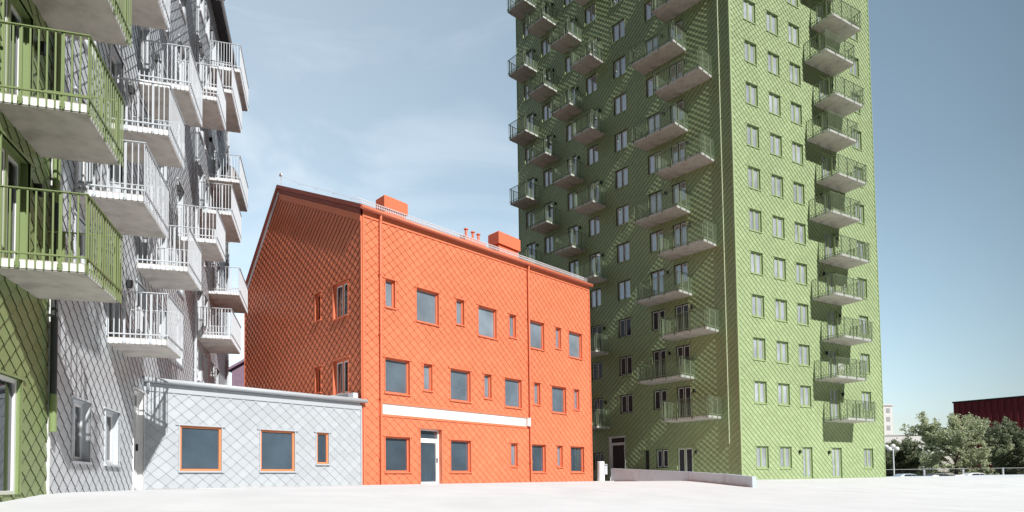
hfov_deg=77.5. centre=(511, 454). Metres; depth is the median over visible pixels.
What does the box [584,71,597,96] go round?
window
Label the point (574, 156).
balcony door
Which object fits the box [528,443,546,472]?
window
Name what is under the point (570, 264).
window
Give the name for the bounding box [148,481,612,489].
pavement
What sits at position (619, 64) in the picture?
window
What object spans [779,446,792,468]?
window
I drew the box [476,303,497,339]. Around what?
window
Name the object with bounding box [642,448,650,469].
door
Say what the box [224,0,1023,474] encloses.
sky
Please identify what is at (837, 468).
door
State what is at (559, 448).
window
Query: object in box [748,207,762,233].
window
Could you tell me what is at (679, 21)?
window
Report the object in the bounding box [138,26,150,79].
balcony door
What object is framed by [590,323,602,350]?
balcony door
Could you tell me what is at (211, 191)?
window
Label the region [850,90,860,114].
window
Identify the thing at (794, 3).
window
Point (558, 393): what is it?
window
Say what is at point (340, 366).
window
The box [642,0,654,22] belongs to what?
window
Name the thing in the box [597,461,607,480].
service pillar
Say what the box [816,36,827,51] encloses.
balcony door
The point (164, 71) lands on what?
window
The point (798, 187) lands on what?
window
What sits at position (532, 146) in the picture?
window
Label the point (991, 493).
ground
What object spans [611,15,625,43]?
window
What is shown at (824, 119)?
balcony door
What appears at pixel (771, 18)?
window
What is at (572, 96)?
balcony door
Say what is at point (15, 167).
balcony door
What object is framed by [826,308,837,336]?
balcony door
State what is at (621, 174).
window
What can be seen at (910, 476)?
wall
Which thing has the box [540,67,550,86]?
balcony door
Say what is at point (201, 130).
window
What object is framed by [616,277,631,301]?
window
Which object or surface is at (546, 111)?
window
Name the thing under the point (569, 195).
window
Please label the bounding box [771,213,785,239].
window
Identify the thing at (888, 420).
apartment block
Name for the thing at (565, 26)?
balcony door
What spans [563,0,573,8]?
window
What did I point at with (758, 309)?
window
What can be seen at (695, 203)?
apartment tower
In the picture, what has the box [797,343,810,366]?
window
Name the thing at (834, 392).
balcony door
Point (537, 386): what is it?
window
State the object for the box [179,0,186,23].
window
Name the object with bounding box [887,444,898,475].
street lamp
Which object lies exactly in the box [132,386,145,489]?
entrance door
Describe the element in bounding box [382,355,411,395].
window
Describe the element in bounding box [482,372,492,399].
window
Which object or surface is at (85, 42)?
window
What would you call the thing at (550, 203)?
balcony door
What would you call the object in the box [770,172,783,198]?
window
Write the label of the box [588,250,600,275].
balcony door
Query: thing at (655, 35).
balcony door
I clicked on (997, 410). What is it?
warehouse
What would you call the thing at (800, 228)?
window
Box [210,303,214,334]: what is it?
window
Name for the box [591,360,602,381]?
window
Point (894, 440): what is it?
tree
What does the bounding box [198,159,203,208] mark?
balcony door
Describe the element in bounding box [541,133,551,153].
balcony door
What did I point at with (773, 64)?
window
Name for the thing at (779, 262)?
window
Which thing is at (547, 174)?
window
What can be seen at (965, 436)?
tree
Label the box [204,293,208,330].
window
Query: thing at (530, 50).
balcony door
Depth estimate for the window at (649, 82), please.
47.10 m
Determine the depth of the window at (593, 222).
50.91 m
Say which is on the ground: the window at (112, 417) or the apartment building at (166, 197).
the apartment building at (166, 197)
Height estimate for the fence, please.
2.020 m
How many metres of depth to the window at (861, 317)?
48.72 m
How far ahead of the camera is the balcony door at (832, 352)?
46.69 m
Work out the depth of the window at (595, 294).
50.72 m
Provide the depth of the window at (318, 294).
30.10 m
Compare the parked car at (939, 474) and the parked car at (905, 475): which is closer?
the parked car at (905, 475)
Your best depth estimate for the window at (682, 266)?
45.02 m
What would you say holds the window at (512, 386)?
in the gabled house at (461, 358)
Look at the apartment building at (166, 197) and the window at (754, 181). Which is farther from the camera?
the window at (754, 181)
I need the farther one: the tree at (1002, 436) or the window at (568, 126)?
the tree at (1002, 436)
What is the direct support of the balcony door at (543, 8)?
in the apartment tower
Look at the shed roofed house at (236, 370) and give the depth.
60.36 m
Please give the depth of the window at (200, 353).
30.17 m
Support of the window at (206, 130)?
in the apartment building at (166, 197)
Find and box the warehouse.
[952,396,1023,474]
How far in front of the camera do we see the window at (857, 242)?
48.92 m
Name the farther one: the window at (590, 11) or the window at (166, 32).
the window at (590, 11)
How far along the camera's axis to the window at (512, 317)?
34.49 m
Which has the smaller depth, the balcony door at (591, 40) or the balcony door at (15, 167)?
the balcony door at (15, 167)
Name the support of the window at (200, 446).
in the annex
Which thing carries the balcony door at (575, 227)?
in the apartment tower
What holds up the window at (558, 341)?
in the gabled house at (461, 358)
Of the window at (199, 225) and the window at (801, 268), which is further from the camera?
the window at (801, 268)
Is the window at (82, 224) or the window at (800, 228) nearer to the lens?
the window at (82, 224)
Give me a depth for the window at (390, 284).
28.27 m
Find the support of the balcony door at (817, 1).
in the apartment tower
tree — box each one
[885,437,927,476]
[887,434,940,476]
[899,410,1014,475]
[978,416,1023,474]
[991,450,1023,474]
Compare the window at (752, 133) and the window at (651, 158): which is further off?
the window at (651, 158)
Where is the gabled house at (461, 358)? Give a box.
[244,173,592,484]
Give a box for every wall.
[611,468,756,487]
[889,475,938,476]
[953,475,990,475]
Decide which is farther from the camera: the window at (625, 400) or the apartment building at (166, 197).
the window at (625, 400)
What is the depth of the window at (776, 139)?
44.41 m
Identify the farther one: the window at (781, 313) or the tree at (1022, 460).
the tree at (1022, 460)
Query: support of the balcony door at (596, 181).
in the apartment tower
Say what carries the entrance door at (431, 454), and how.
in the gabled house at (461, 358)
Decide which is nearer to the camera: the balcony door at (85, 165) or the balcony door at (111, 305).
the balcony door at (85, 165)
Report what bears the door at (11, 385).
in the apartment building at (40, 128)
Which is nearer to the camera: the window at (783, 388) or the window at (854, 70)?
the window at (783, 388)
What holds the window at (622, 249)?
in the apartment tower
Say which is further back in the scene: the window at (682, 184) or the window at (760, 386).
the window at (682, 184)
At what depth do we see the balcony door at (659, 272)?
46.36 m
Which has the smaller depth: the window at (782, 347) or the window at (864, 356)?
the window at (782, 347)
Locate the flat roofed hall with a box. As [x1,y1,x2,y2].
[884,434,927,469]
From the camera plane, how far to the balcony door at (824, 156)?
47.22 m
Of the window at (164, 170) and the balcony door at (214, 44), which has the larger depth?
the balcony door at (214, 44)
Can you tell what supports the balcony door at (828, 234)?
in the apartment tower
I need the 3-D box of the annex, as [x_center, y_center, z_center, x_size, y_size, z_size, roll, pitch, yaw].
[-12.298,-0.451,26.398,9.234,4.210,8.630,-3,-3,41]
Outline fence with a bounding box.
[886,468,1022,476]
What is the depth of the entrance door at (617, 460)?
48.92 m
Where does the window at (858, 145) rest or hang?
in the apartment tower
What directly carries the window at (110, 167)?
in the apartment building at (166, 197)
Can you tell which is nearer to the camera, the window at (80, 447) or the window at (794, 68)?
the window at (80, 447)
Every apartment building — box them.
[0,0,131,501]
[46,0,248,493]
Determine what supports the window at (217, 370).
in the apartment building at (166, 197)
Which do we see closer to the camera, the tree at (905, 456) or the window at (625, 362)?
the window at (625, 362)
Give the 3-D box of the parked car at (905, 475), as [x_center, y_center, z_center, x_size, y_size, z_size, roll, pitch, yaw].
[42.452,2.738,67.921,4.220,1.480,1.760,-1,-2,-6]
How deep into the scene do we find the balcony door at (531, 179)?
56.41 m
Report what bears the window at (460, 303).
in the gabled house at (461, 358)
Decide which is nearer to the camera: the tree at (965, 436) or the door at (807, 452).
the door at (807, 452)
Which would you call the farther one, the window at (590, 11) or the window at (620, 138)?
the window at (590, 11)
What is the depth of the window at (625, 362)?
48.39 m
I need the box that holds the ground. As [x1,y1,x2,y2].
[0,475,1023,511]
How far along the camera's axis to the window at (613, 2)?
49.76 m
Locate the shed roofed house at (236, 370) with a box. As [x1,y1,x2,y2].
[229,359,243,386]
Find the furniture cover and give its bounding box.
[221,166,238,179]
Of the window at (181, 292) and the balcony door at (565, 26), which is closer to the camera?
the window at (181, 292)
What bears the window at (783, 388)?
in the apartment tower
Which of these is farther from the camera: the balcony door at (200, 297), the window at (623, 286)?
the window at (623, 286)
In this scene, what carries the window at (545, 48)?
in the apartment tower
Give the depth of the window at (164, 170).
23.42 m
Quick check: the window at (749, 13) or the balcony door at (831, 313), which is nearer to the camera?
the window at (749, 13)
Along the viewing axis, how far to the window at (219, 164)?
35.65 m
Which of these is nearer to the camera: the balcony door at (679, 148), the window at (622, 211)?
the balcony door at (679, 148)
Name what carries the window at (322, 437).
in the annex
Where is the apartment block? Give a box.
[883,404,893,434]
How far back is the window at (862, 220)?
49.28 m
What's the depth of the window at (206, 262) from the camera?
31.73 m
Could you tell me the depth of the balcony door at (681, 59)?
45.44 m
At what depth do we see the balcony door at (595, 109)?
51.29 m
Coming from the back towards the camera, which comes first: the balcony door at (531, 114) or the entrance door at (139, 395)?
the balcony door at (531, 114)
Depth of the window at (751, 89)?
43.35 m
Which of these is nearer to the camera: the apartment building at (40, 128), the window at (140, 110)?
the apartment building at (40, 128)
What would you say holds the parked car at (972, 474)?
on the road
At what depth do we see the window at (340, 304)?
28.81 m
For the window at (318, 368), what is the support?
in the gabled house at (461, 358)
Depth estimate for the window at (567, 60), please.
53.40 m
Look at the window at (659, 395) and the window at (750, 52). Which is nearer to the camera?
the window at (750, 52)
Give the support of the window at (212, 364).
in the apartment building at (166, 197)
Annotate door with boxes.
[0,0,36,96]
[0,127,34,258]
[0,370,26,494]
[75,86,96,189]
[106,246,123,336]
[108,44,125,122]
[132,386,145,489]
[137,186,146,262]
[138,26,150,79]
[177,177,184,235]
[178,34,184,84]
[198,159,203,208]
[198,284,203,333]
[199,37,204,84]
[210,261,214,289]
[211,136,215,176]
[212,31,216,64]
[418,427,443,483]
[522,47,532,67]
[523,111,533,132]
[525,176,534,197]
[526,241,535,262]
[539,1,549,17]
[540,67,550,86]
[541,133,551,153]
[542,199,553,221]
[564,16,574,34]
[565,84,575,104]
[565,153,577,174]
[567,223,578,246]
[585,35,596,55]
[585,106,598,128]
[586,178,599,201]
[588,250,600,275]
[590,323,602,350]
[592,397,603,425]
[608,436,625,480]
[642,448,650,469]
[645,31,659,54]
[645,110,660,134]
[647,188,663,214]
[649,267,664,295]
[651,347,666,378]
[667,57,682,81]
[669,137,685,164]
[671,219,687,247]
[673,301,689,331]
[675,385,691,417]
[675,446,693,471]
[801,446,813,477]
[816,0,825,20]
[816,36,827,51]
[818,74,828,98]
[820,113,830,131]
[820,151,831,177]
[822,190,833,211]
[823,229,834,256]
[824,268,836,293]
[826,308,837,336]
[827,347,838,375]
[828,387,840,418]
[831,447,842,477]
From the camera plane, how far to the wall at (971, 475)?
60.24 m
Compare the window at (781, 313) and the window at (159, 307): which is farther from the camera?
the window at (781, 313)
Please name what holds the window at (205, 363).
in the apartment building at (166, 197)
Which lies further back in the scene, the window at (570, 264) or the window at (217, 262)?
the window at (570, 264)
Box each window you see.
[70,394,93,464]
[73,210,95,268]
[82,39,97,65]
[104,406,121,466]
[108,159,123,192]
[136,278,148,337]
[137,93,149,126]
[158,303,166,339]
[159,166,167,186]
[159,223,167,264]
[160,59,169,82]
[163,0,169,42]
[176,330,183,368]
[176,423,225,472]
[177,250,184,297]
[178,140,185,159]
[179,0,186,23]
[197,346,202,382]
[198,221,203,263]
[199,0,204,27]
[199,128,204,144]
[203,353,207,382]
[204,175,208,208]
[204,234,208,272]
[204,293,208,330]
[205,1,209,46]
[205,128,209,158]
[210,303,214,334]
[210,360,214,383]
[211,191,215,209]
[216,262,219,290]
[216,313,219,334]
[216,367,219,383]
[218,157,220,177]
[257,428,297,472]
[313,290,321,322]
[313,365,322,393]
[313,431,331,464]
[331,277,348,321]
[331,356,349,394]
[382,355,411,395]
[383,276,397,309]
[383,435,412,472]
[414,285,440,326]
[421,362,434,391]
[448,367,472,403]
[449,439,472,472]
[454,297,465,326]
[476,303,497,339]
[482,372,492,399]
[503,376,522,408]
[507,312,517,338]
[509,442,518,466]
[522,16,531,38]
[523,79,533,101]
[524,143,533,165]
[525,208,534,229]
[527,318,545,351]
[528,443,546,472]
[532,381,541,405]
[540,35,550,57]
[541,101,551,122]
[542,166,552,188]
[543,233,553,254]
[550,384,566,414]
[554,325,561,349]
[556,445,563,467]
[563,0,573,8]
[563,50,575,75]
[565,119,576,142]
[566,188,577,211]
[567,258,579,277]
[567,329,582,359]
[569,445,584,472]
[573,388,580,410]
[583,0,595,27]
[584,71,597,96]
[586,142,598,166]
[587,214,600,237]
[589,286,601,308]
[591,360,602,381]
[593,452,603,469]
[611,0,622,8]
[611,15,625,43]
[611,52,626,80]
[612,89,627,116]
[613,127,627,153]
[613,164,628,190]
[614,202,629,227]
[615,239,630,264]
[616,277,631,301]
[617,316,631,338]
[617,354,632,376]
[619,393,633,414]
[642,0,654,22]
[644,71,659,99]
[646,148,662,175]
[648,227,664,253]
[649,307,665,331]
[651,388,667,410]
[654,448,669,468]
[666,17,682,41]
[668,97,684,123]
[670,178,686,205]
[672,260,688,286]
[674,343,690,367]
[743,0,755,24]
[743,37,757,65]
[744,79,758,107]
[745,121,759,149]
[747,164,760,190]
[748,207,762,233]
[749,249,763,275]
[751,293,764,318]
[752,336,766,360]
[754,380,767,404]
[755,445,769,468]
[765,8,778,36]
[766,49,780,76]
[767,90,781,116]
[769,131,782,157]
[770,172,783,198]
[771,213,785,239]
[773,255,786,280]
[774,297,787,322]
[775,339,789,363]
[777,382,790,405]
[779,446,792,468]
[787,0,798,8]
[787,20,799,47]
[788,59,801,86]
[789,99,802,125]
[791,139,803,165]
[792,180,805,205]
[793,220,806,245]
[795,261,807,285]
[796,302,809,325]
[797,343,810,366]
[799,384,811,407]
[848,19,858,41]
[849,53,859,77]
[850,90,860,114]
[852,129,862,150]
[853,164,863,187]
[854,201,864,224]
[856,239,865,258]
[857,276,867,298]
[858,314,868,336]
[859,352,870,373]
[861,390,871,411]
[864,448,874,468]
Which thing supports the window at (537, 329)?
in the gabled house at (461, 358)
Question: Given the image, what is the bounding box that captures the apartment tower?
[507,0,885,480]
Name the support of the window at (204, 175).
in the apartment building at (166, 197)
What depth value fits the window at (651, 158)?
46.85 m
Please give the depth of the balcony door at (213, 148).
33.89 m
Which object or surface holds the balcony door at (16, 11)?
in the apartment building at (40, 128)
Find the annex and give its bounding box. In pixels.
[143,377,367,489]
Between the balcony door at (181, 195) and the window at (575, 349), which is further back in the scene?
the window at (575, 349)
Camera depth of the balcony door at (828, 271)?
46.92 m
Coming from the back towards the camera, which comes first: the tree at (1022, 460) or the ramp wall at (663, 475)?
the tree at (1022, 460)
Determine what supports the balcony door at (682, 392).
in the apartment tower
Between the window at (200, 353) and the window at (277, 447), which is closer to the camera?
the window at (277, 447)
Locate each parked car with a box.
[894,474,916,475]
[925,473,949,475]
[960,473,984,474]
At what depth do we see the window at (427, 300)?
29.91 m
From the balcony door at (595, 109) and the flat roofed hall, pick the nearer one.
the balcony door at (595, 109)
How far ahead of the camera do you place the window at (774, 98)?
44.55 m
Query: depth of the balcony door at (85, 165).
15.75 m
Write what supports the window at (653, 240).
in the apartment tower
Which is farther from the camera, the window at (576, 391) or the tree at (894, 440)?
the tree at (894, 440)
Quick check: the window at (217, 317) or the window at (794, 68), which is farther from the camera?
the window at (794, 68)
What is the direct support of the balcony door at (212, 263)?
in the apartment building at (166, 197)
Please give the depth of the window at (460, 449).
31.20 m
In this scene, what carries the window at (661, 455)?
in the apartment tower
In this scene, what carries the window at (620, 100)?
in the apartment tower
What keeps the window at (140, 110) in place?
in the apartment building at (166, 197)
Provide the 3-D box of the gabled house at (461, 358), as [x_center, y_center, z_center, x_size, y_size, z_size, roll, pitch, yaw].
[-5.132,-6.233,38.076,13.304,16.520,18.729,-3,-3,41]
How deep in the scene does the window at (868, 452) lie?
48.40 m
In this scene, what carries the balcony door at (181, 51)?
in the apartment building at (166, 197)
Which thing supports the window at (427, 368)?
in the gabled house at (461, 358)
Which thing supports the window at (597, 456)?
in the apartment tower
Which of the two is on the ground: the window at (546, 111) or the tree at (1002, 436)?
the tree at (1002, 436)
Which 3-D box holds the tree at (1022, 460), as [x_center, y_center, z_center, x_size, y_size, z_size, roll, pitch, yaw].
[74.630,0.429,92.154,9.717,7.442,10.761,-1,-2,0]
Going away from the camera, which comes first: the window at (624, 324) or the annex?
the annex
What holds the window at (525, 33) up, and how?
in the apartment tower
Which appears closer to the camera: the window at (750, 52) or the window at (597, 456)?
the window at (750, 52)
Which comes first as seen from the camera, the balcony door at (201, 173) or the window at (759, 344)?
the balcony door at (201, 173)
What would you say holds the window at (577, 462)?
in the gabled house at (461, 358)
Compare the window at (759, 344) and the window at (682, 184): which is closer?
the window at (759, 344)
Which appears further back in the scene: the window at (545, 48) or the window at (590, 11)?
the window at (545, 48)
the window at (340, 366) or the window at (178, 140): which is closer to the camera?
the window at (178, 140)
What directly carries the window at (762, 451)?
in the apartment tower
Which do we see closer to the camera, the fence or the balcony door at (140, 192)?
the balcony door at (140, 192)
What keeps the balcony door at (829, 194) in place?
in the apartment tower
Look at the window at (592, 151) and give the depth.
51.16 m
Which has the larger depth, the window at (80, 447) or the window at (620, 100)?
the window at (620, 100)

